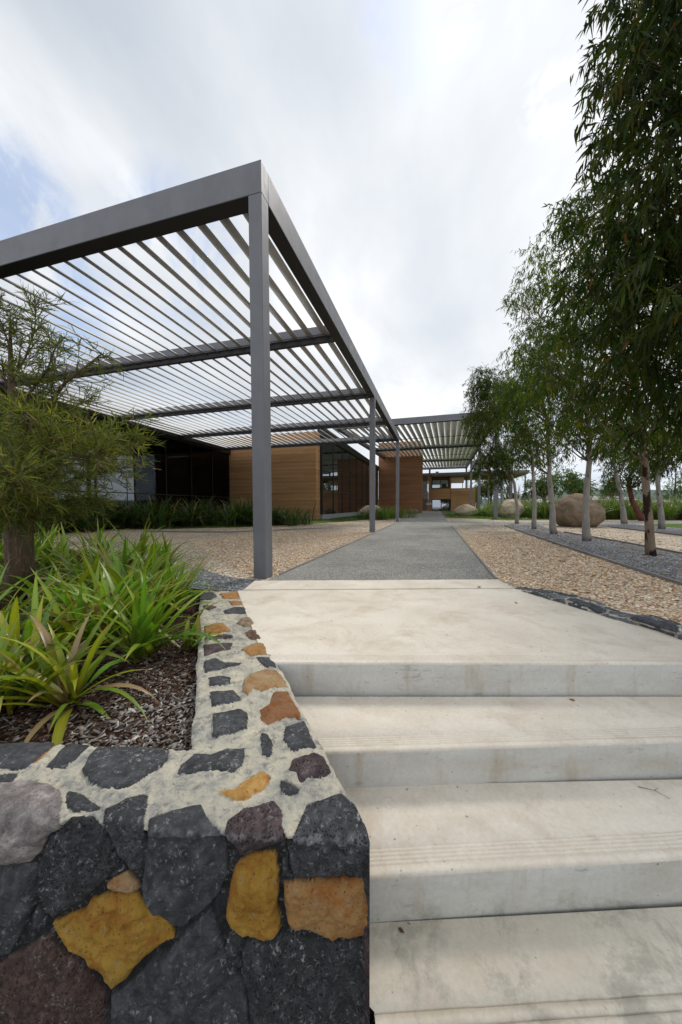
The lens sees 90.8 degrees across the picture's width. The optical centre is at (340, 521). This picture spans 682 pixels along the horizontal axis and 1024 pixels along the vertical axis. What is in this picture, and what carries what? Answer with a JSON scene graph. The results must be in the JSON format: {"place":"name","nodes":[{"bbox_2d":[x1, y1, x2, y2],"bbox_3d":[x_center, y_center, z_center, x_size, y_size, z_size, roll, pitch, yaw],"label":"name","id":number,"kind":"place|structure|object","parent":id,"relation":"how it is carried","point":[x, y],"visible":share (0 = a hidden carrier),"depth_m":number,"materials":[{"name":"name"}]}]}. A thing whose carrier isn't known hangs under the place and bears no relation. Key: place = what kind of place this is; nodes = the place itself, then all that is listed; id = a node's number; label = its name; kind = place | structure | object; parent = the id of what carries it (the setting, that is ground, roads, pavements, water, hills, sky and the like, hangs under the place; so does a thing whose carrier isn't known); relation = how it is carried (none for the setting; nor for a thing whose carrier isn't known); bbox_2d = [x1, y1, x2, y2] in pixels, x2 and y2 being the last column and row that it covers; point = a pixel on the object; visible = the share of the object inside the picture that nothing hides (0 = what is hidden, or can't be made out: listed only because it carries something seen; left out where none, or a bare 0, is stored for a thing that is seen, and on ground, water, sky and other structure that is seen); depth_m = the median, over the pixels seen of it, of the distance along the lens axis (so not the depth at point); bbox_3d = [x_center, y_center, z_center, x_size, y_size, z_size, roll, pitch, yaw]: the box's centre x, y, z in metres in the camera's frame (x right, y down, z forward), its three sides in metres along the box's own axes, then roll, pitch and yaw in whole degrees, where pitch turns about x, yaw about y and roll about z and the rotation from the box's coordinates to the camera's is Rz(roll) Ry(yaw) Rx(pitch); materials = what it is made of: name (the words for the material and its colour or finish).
{"place":"outdoors","nodes":[
{"label":"outdoors","id":0,"kind":"place"},
{"bbox_2d":[0,551,199,749],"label":"mulch bed","id":1,"kind":"object","parent":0,"point":[113,670],"depth_m":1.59,"materials":[{"name":"wood"}]},
{"bbox_2d":[0,533,55,565],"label":"strap leaf plant","id":2,"kind":"object","parent":1,"relation":"on","point":[1,551],"visible":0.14,"depth_m":5.21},
{"bbox_2d":[0,611,60,715],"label":"strap leaf plant","id":3,"kind":"object","parent":1,"relation":"on","point":[11,707],"visible":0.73,"depth_m":1.50,"materials":[{"name":"plant"}]},
{"bbox_2d":[0,548,64,601],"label":"strap leaf plant","id":4,"kind":"object","parent":1,"relation":"on","point":[35,572],"visible":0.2,"depth_m":3.33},
{"bbox_2d":[0,561,70,629],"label":"strap leaf plant","id":5,"kind":"object","parent":1,"relation":"on","point":[4,611],"visible":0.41,"depth_m":2.24,"materials":[{"name":"plant"}]},
{"bbox_2d":[0,530,72,575],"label":"strap leaf plant","id":6,"kind":"object","parent":1,"relation":"on","point":[39,550],"visible":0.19,"depth_m":3.96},
{"bbox_2d":[1,517,78,560],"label":"strap leaf plant","id":7,"kind":"object","parent":1,"relation":"on","point":[52,535],"visible":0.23,"depth_m":5.61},
{"bbox_2d":[0,521,101,579],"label":"strap leaf plant","id":8,"kind":"object","parent":1,"relation":"on","point":[63,542],"visible":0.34,"depth_m":4.26,"materials":[{"name":"plant"}]},
{"bbox_2d":[0,594,110,710],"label":"strap leaf plant","id":9,"kind":"object","parent":1,"relation":"on","point":[27,658],"visible":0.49,"depth_m":1.56,"materials":[{"name":"plant"}]},
{"bbox_2d":[0,556,122,622],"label":"strap leaf plant","id":10,"kind":"object","parent":1,"relation":"on","point":[83,575],"visible":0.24,"depth_m":2.48,"materials":[{"name":"plant"}]},
{"bbox_2d":[0,569,129,669],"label":"strap leaf plant","id":11,"kind":"object","parent":1,"relation":"on","point":[27,630],"visible":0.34,"depth_m":1.77,"materials":[{"name":"plant"}]},
{"bbox_2d":[0,280,166,610],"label":"wattle tree","id":12,"kind":"object","parent":1,"relation":"on","point":[28,491],"visible":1,"depth_m":2.50,"materials":[{"name":"green plant"}]},
{"bbox_2d":[19,569,151,651],"bbox_3d":[-1.609,0.554,1.993,0.863,0.551,0.861,1,3,16],"label":"strap leaf plant","id":13,"kind":"object","parent":1,"relation":"on","point":[67,625],"visible":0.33,"depth_m":1.98,"materials":[{"name":"plant"}]},
{"bbox_2d":[0,599,173,744],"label":"strap leaf plant","id":14,"kind":"object","parent":1,"relation":"on","point":[66,686],"visible":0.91,"depth_m":1.54,"materials":[{"name":"plant"}]},
{"bbox_2d":[35,537,147,593],"bbox_3d":[-2.347,0.457,3.168,1.005,0.643,1.028,2,3,43],"label":"strap leaf plant","id":15,"kind":"object","parent":1,"relation":"on","point":[69,565],"visible":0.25,"depth_m":3.07,"materials":[{"name":"plant"}]},
{"bbox_2d":[49,519,136,560],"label":"strap leaf plant","id":16,"kind":"object","parent":1,"relation":"on","point":[99,534],"visible":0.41,"depth_m":5.51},
{"bbox_2d":[8,548,195,647],"bbox_3d":[-1.565,0.491,2.190,1.034,0.658,1.076,2,3,42],"label":"strap leaf plant","id":17,"kind":"object","parent":1,"relation":"on","point":[97,609],"visible":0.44,"depth_m":2.19,"materials":[{"name":"plant"}]},
{"bbox_2d":[61,528,147,569],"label":"strap leaf plant","id":18,"kind":"object","parent":1,"relation":"on","point":[117,553],"visible":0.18,"depth_m":4.14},
{"bbox_2d":[44,533,190,595],"bbox_3d":[-2.141,0.426,3.170,1.086,0.704,1.308,1,3,16],"label":"strap leaf plant","id":19,"kind":"object","parent":1,"relation":"on","point":[125,557],"visible":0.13,"depth_m":3.13,"materials":[{"name":"plant"}]},
{"bbox_2d":[42,537,202,625],"bbox_3d":[-1.666,0.461,2.642,1.133,0.679,1.232,-2,3,-29],"label":"strap leaf plant","id":20,"kind":"object","parent":1,"relation":"on","point":[116,575],"visible":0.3,"depth_m":2.78,"materials":[{"name":"plant"}]},
{"bbox_2d":[85,517,182,566],"bbox_3d":[-3.115,0.303,5.219,1.287,0.774,1.287,1,3,16],"label":"strap leaf plant","id":21,"kind":"object","parent":1,"relation":"on","point":[143,538],"visible":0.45,"depth_m":5.11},
{"bbox_2d":[46,560,233,680],"bbox_3d":[-1.121,0.530,2.080,1.036,0.589,0.998,1,3,16],"label":"strap leaf plant","id":22,"kind":"object","parent":1,"relation":"on","point":[144,628],"visible":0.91,"depth_m":2.00,"materials":[{"name":"plant"}]},
{"bbox_2d":[123,535,207,591],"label":"strap leaf plant","id":23,"kind":"object","parent":1,"relation":"on","point":[151,549],"visible":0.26,"depth_m":3.59,"materials":[{"name":"plant"}]},
{"bbox_2d":[118,537,227,616],"bbox_3d":[-1.514,0.461,2.840,1.024,0.660,1.030,1,3,16],"label":"strap leaf plant","id":24,"kind":"object","parent":1,"relation":"on","point":[167,574],"visible":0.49,"depth_m":2.87,"materials":[{"name":"plant"}]},
{"bbox_2d":[141,528,205,570],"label":"strap leaf plant","id":25,"kind":"object","parent":1,"relation":"on","point":[164,548],"visible":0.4,"depth_m":4.42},
{"bbox_2d":[159,600,222,649],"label":"strap leaf plant","id":26,"kind":"object","parent":1,"relation":"on","point":[187,642],"visible":0.68,"depth_m":2.16,"materials":[{"name":"plant"}]},
{"bbox_2d":[0,518,681,621],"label":"tan gravel","id":27,"kind":"structure","parent":0,"point":[671,542],"depth_m":8.93,"materials":[{"name":"gravel"}]},
{"bbox_2d":[0,507,83,538],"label":"grass tussock","id":28,"kind":"object","parent":27,"relation":"on","point":[46,528],"depth_m":9.61,"materials":[{"name":"green plant"}]},
{"bbox_2d":[0,505,88,533],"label":"grass tussock","id":29,"kind":"object","parent":27,"relation":"on","point":[66,519],"depth_m":10.81,"materials":[{"name":"green plant"}]},
{"bbox_2d":[51,503,126,532],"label":"grass tussock","id":30,"kind":"object","parent":27,"relation":"on","point":[82,526],"depth_m":11.18,"materials":[{"name":"green plant"}]},
{"bbox_2d":[0,159,398,578],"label":"pergola","id":31,"kind":"object","parent":27,"relation":"on","point":[248,191],"visible":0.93,"depth_m":5.35,"materials":[{"name":"grey paint"}]},
{"bbox_2d":[181,568,255,590],"bbox_3d":[-1.606,0.672,3.922,1.688,0.001,0.703,2,3,37],"label":"grey gravel strip","id":32,"kind":"object","parent":27,"relation":"on","point":[219,587],"visible":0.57,"depth_m":3.77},
{"bbox_2d":[182,567,259,590],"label":"grey pebbles","id":33,"kind":"object","parent":32,"relation":"on","point":[216,583],"visible":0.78,"depth_m":3.71,"materials":[{"name":"gravel"}]},
{"bbox_2d":[142,527,332,532],"bbox_3d":[-3.427,0.330,11.716,6.803,0.001,1.762,-1,3,-13],"label":"grey gravel strip","id":34,"kind":"object","parent":27,"relation":"on","point":[231,531],"visible":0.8,"depth_m":11.36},
{"bbox_2d":[108,513,404,528],"bbox_3d":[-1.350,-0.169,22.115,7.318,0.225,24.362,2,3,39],"label":"ground cover","id":35,"kind":"object","parent":27,"relation":"on","point":[341,519],"visible":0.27,"depth_m":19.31,"materials":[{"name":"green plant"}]},
{"bbox_2d":[65,493,138,530],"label":"grass tussock","id":36,"kind":"object","parent":35,"relation":"on","point":[112,520],"depth_m":12.52,"materials":[{"name":"green plant"}]},
{"bbox_2d":[100,495,182,528],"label":"grass tussock","id":37,"kind":"object","parent":35,"relation":"on","point":[133,523],"depth_m":12.82,"materials":[{"name":"green plant"}]},
{"bbox_2d":[114,494,196,528],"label":"grass tussock","id":38,"kind":"object","parent":35,"relation":"on","point":[161,511],"depth_m":12.97,"materials":[{"name":"green plant"}]},
{"bbox_2d":[154,502,217,526],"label":"grass tussock","id":39,"kind":"object","parent":35,"relation":"on","point":[183,522],"depth_m":13.94,"materials":[{"name":"green plant"}]},
{"bbox_2d":[166,495,229,525],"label":"grass tussock","id":40,"kind":"object","parent":35,"relation":"on","point":[204,510],"depth_m":14.56,"materials":[{"name":"green plant"}]},
{"bbox_2d":[190,494,252,525],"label":"grass tussock","id":41,"kind":"object","parent":35,"relation":"on","point":[232,521],"depth_m":14.70,"materials":[{"name":"green plant"}]},
{"bbox_2d":[210,495,281,525],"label":"grass tussock","id":42,"kind":"object","parent":35,"relation":"on","point":[242,520],"depth_m":14.47,"materials":[{"name":"green plant"}]},
{"bbox_2d":[235,501,316,525],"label":"grass tussock","id":43,"kind":"object","parent":35,"relation":"on","point":[287,521],"depth_m":14.93,"materials":[{"name":"green plant"}]},
{"bbox_2d":[367,505,395,519],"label":"grass tussock","id":44,"kind":"object","parent":35,"relation":"on","point":[385,516],"depth_m":20.61,"materials":[{"name":"green plant"}]},
{"bbox_2d":[191,531,371,575],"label":"tan pebbles","id":45,"kind":"object","parent":27,"relation":"on","point":[278,552],"visible":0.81,"depth_m":6.88,"materials":[{"name":"gravel"}]},
{"bbox_2d":[354,505,391,519],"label":"grass tussock","id":46,"kind":"object","parent":27,"relation":"on","point":[364,514],"depth_m":20.77,"materials":[{"name":"green plant"}]},
{"bbox_2d":[445,511,548,519],"bbox_3d":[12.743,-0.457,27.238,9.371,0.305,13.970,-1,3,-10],"label":"ground cover","id":47,"kind":"object","parent":27,"relation":"on","point":[483,517],"visible":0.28,"depth_m":23.12,"materials":[{"name":"green plant"}]},
{"bbox_2d":[454,504,476,515],"bbox_3d":[10.598,-0.884,28.497,1.872,1.127,1.544,2,3,36],"label":"boulder","id":48,"kind":"object","parent":47,"relation":"on","point":[462,510],"visible":0.82,"depth_m":28.02,"materials":[{"name":"stone"}]},
{"bbox_2d":[468,506,499,516],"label":"grass tussock","id":49,"kind":"object","parent":47,"relation":"on","point":[485,512],"depth_m":25.52,"materials":[{"name":"green plant"}]},
{"bbox_2d":[472,457,502,503],"bbox_3d":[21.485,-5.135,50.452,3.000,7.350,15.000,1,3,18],"label":"tree","id":50,"kind":"object","parent":47,"relation":"on","point":[473,466],"visible":0.16,"depth_m":45.88,"materials":[{"name":"green plant"}]},
{"bbox_2d":[472,480,508,505],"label":"round tree","id":51,"kind":"object","parent":47,"relation":"on","point":[484,491],"visible":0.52,"depth_m":61.20,"materials":[{"name":"green plant"}]},
{"bbox_2d":[475,497,524,508],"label":"grass tussock","id":52,"kind":"object","parent":47,"relation":"on","point":[486,505],"depth_m":28.88,"materials":[{"name":"green plant"}]},
{"bbox_2d":[500,499,523,517],"bbox_3d":[11.641,-0.760,22.877,1.466,1.551,1.402,2,3,36],"label":"boulder","id":53,"kind":"object","parent":47,"relation":"on","point":[508,509],"visible":0.69,"depth_m":22.50,"materials":[{"name":"stone"}]},
{"bbox_2d":[498,497,548,517],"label":"grass tussock","id":54,"kind":"object","parent":47,"relation":"on","point":[528,506],"depth_m":23.82,"materials":[{"name":"green plant"}]},
{"bbox_2d":[522,497,560,518],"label":"grass tussock","id":55,"kind":"object","parent":47,"relation":"on","point":[544,511],"depth_m":21.68,"materials":[{"name":"green plant"}]},
{"bbox_2d":[519,469,564,502],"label":"round tree","id":56,"kind":"object","parent":47,"relation":"on","point":[541,487],"visible":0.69,"depth_m":43.86,"materials":[{"name":"green plant"}]},
{"bbox_2d":[552,464,597,498],"bbox_3d":[27.530,-3.781,39.536,4.949,5.602,5.280,1,3,16],"label":"round tree","id":57,"kind":"object","parent":47,"relation":"on","point":[572,482],"visible":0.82,"depth_m":38.81,"materials":[{"name":"green plant"}]},
{"bbox_2d":[554,495,616,511],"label":"grass tussock","id":58,"kind":"object","parent":47,"relation":"on","point":[599,502],"depth_m":19.77,"materials":[{"name":"green plant"}]},
{"bbox_2d":[559,494,642,519],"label":"grass tussock","id":59,"kind":"object","parent":47,"relation":"on","point":[610,514],"depth_m":20.08,"materials":[{"name":"green plant"}]},
{"bbox_2d":[598,478,626,506],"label":"round tree","id":60,"kind":"object","parent":47,"relation":"on","point":[609,494],"visible":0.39,"depth_m":75.14,"materials":[{"name":"green plant"}]},
{"bbox_2d":[594,495,655,519],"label":"grass tussock","id":61,"kind":"object","parent":47,"relation":"on","point":[631,515],"depth_m":19.55,"materials":[{"name":"green plant"}]},
{"bbox_2d":[605,495,681,519],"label":"grass tussock","id":62,"kind":"object","parent":47,"relation":"on","point":[670,512],"depth_m":18.91,"materials":[{"name":"green plant"}]},
{"bbox_2d":[636,495,681,519],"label":"grass tussock","id":63,"kind":"object","parent":47,"relation":"on","point":[679,517],"depth_m":19.31,"materials":[{"name":"green plant"}]},
{"bbox_2d":[652,469,681,499],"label":"round tree","id":64,"kind":"object","parent":47,"relation":"on","point":[673,485],"visible":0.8,"depth_m":60.75,"materials":[{"name":"green plant"}]},
{"bbox_2d":[457,522,681,600],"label":"leaf litter","id":65,"kind":"object","parent":27,"relation":"on","point":[661,551],"visible":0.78,"depth_m":6.15,"materials":[{"name":"plant"}]},
{"bbox_2d":[460,534,681,622],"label":"tan pebbles","id":66,"kind":"object","parent":27,"relation":"on","point":[669,612],"visible":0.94,"depth_m":4.02,"materials":[{"name":"gravel"}]},
{"bbox_2d":[555,493,605,526],"bbox_3d":[9.517,-0.371,13.510,1.761,1.508,1.742,0,3,10],"label":"boulder","id":67,"kind":"object","parent":27,"relation":"on","point":[568,509],"visible":0.69,"depth_m":13.02,"materials":[{"name":"beige stone"}]},
{"bbox_2d":[504,525,681,585],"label":"strip edging","id":68,"kind":"object","parent":27,"relation":"on","point":[667,579],"visible":0.85,"depth_m":4.85,"materials":[{"name":"metal"}]},
{"bbox_2d":[506,525,681,581],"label":"grey gravel strip","id":69,"kind":"object","parent":27,"relation":"on","point":[537,530],"visible":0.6,"depth_m":6.43,"materials":[{"name":"gravel"}]},
{"bbox_2d":[479,373,559,528],"bbox_3d":[6.597,-2.622,12.313,2.738,5.813,2.548,-2,3,-32],"label":"gum tree","id":70,"kind":"object","parent":69,"relation":"on","point":[534,498],"visible":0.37,"depth_m":12.17,"materials":[{"name":"green plant"}]},
{"bbox_2d":[488,348,597,533],"bbox_3d":[5.864,-2.354,9.747,2.944,5.540,2.852,1,3,16],"label":"gum tree","id":71,"kind":"object","parent":69,"relation":"on","point":[527,457],"visible":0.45,"depth_m":9.95,"materials":[{"name":"green plant"}]},
{"bbox_2d":[492,237,632,540],"bbox_3d":[5.442,-3.151,7.897,3.538,7.281,2.864,-1,3,-9],"label":"gum tree","id":72,"kind":"object","parent":69,"relation":"on","point":[587,441],"visible":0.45,"depth_m":7.93,"materials":[{"name":"green plant"}]},
{"bbox_2d":[511,164,681,555],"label":"gum tree","id":73,"kind":"object","parent":69,"relation":"on","point":[566,229],"visible":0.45,"depth_m":5.57,"materials":[{"name":"green plant"}]},
{"bbox_2d":[522,533,681,580],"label":"grey pebbles","id":74,"kind":"object","parent":69,"relation":"on","point":[621,558],"visible":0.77,"depth_m":5.84,"materials":[{"name":"gravel"}]},
{"bbox_2d":[540,0,681,467],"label":"gum tree","id":75,"kind":"object","parent":69,"relation":"on","point":[644,45],"visible":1,"depth_m":3.25,"materials":[{"name":"green plant"}]},
{"bbox_2d":[564,531,681,553],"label":"strip edging","id":76,"kind":"object","parent":69,"relation":"on","point":[668,550],"visible":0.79,"depth_m":7.28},
{"bbox_2d":[598,524,681,535],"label":"grey gravel strip","id":77,"kind":"object","parent":27,"relation":"on","point":[666,530],"visible":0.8,"depth_m":12.74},
{"bbox_2d":[610,526,681,535],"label":"strip edging","id":78,"kind":"object","parent":77,"relation":"on","point":[644,531],"visible":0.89,"depth_m":10.95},
{"bbox_2d":[613,417,681,528],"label":"gum tree","id":79,"kind":"object","parent":77,"relation":"on","point":[660,509],"visible":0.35,"depth_m":11.97,"materials":[{"name":"green plant"}]},
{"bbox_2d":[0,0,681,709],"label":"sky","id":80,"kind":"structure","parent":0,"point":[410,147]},
{"bbox_2d":[69,506,656,550],"bbox_3d":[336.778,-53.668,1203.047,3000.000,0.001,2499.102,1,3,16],"label":"ground","id":81,"kind":"structure","parent":0,"point":[444,513],"depth_m":37.54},
{"bbox_2d":[0,393,230,519],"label":"glass building","id":82,"kind":"structure","parent":81,"relation":"on","point":[183,469],"depth_m":17.07,"materials":[{"name":"glass"}]},
{"bbox_2d":[0,374,227,444],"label":"dark roof","id":83,"kind":"structure","parent":82,"relation":"on","point":[139,419],"depth_m":15.39,"materials":[{"name":"metal"}]},
{"bbox_2d":[217,432,319,519],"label":"rammed earth wall","id":84,"kind":"structure","parent":81,"relation":"on","point":[295,476],"depth_m":20.93,"materials":[{"name":"wood"}]},
{"bbox_2d":[285,429,378,519],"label":"glass building","id":85,"kind":"structure","parent":81,"relation":"on","point":[344,480],"depth_m":25.80,"materials":[{"name":"black glass"}]},
{"bbox_2d":[378,441,422,512],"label":"rammed earth wall","id":86,"kind":"structure","parent":81,"relation":"on","point":[411,481],"depth_m":41.33,"materials":[{"name":"wood"}]},
{"bbox_2d":[334,412,498,518],"bbox_3d":[10.292,-4.676,40.069,10.650,7.420,37.500,1,3,18],"label":"pergola","id":87,"kind":"object","parent":81,"relation":"on","point":[451,445],"visible":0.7,"depth_m":30.27,"materials":[{"name":"grey paint"}]},
{"bbox_2d":[423,470,529,510],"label":"building","id":88,"kind":"structure","parent":81,"relation":"on","point":[444,496],"depth_m":53.14,"materials":[{"name":"brown wood"}]},
{"bbox_2d":[432,479,439,487],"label":"window","id":89,"kind":"structure","parent":88,"relation":"in","point":[435,482],"depth_m":53.95,"materials":[{"name":"clear glass"}]},
{"bbox_2d":[432,499,450,510],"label":"door","id":90,"kind":"structure","parent":88,"relation":"in","point":[449,500],"depth_m":53.66,"materials":[{"name":"black metal"}]},
{"bbox_2d":[441,479,447,487],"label":"window","id":91,"kind":"structure","parent":88,"relation":"in","point":[444,482],"depth_m":53.59,"materials":[{"name":"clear glass"}]},
{"bbox_2d":[370,1008,374,1023],"bbox_3d":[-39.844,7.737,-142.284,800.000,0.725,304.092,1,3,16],"label":"ground","id":92,"kind":"structure","parent":0,"point":[372,1019],"depth_m":1.08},
{"bbox_2d":[0,591,369,1023],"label":"stone wall","id":93,"kind":"structure","parent":92,"relation":"on","point":[219,873],"depth_m":0.91,"materials":[{"name":"stone"}]},
{"bbox_2d":[238,579,681,1023],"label":"concrete steps","id":94,"kind":"structure","parent":92,"relation":"on","point":[524,830],"depth_m":1.39,"materials":[{"name":"concrete"}]},
{"bbox_2d":[514,587,681,639],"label":"stone edging wall","id":95,"kind":"structure","parent":92,"relation":"on","point":[665,626],"depth_m":2.51,"materials":[{"name":"dark stone"},{"name":"mortar"}]},
{"bbox_2d":[267,511,493,580],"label":"gravel path","id":96,"kind":"structure","parent":0,"point":[434,526],"depth_m":5.48,"materials":[{"name":"gravel"}]},
{"bbox_2d":[279,520,401,574],"bbox_3d":[1.371,0.313,11.714,0.028,0.024,15.750,1,3,16],"label":"path edging","id":97,"kind":"object","parent":96,"relation":"on","point":[290,569],"visible":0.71,"depth_m":5.65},
{"bbox_2d":[380,506,418,518],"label":"grass tussock","id":98,"kind":"object","parent":96,"relation":"on","point":[406,514],"depth_m":23.19,"materials":[{"name":"green plant"}]},
{"bbox_2d":[422,469,431,510],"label":"glass lobby","id":99,"kind":"object","parent":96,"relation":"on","point":[426,492],"visible":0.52,"depth_m":52.68,"materials":[{"name":"glass"}]},
{"bbox_2d":[451,525,496,578],"bbox_3d":[3.263,0.422,9.162,0.028,0.024,11.050,1,3,16],"label":"path edging","id":100,"kind":"object","parent":96,"relation":"on","point":[486,567],"visible":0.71,"depth_m":5.27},
{"bbox_2d":[428,489,681,506],"bbox_3d":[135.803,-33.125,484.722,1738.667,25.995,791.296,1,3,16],"label":"hills","id":101,"kind":"structure","parent":0,"point":[635,496],"depth_m":442.58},
{"bbox_2d":[449,520,681,524],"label":"cross path","id":102,"kind":"structure","parent":0,"point":[546,523],"depth_m":16.39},
{"bbox_2d":[458,362,523,523],"bbox_3d":[7.135,-3.651,15.956,3.044,7.544,3.338,1,3,16],"label":"gum tree","id":103,"kind":"object","parent":102,"relation":"on","point":[481,388],"visible":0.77,"depth_m":15.61,"materials":[{"name":"green plant"}]},
{"bbox_2d":[580,416,656,523],"bbox_3d":[12.859,-2.466,15.456,3.294,5.209,3.364,1,3,16],"label":"gum tree","id":104,"kind":"object","parent":102,"relation":"on","point":[623,516],"visible":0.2,"depth_m":15.44,"materials":[{"name":"green plant"}]},
{"bbox_2d":[593,454,673,520],"bbox_3d":[16.407,-2.044,18.577,3.951,4.193,3.534,1,3,16],"label":"gum tree","id":105,"kind":"object","parent":102,"relation":"on","point":[630,484],"visible":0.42,"depth_m":18.38,"materials":[{"name":"green plant"}]},
{"bbox_2d":[590,496,639,504],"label":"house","id":106,"kind":"structure","parent":0,"point":[596,498],"depth_m":140.78,"materials":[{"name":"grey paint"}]},
{"bbox_2d":[654,524,681,527],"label":"lawn","id":107,"kind":"structure","parent":0,"point":[673,526],"depth_m":13.96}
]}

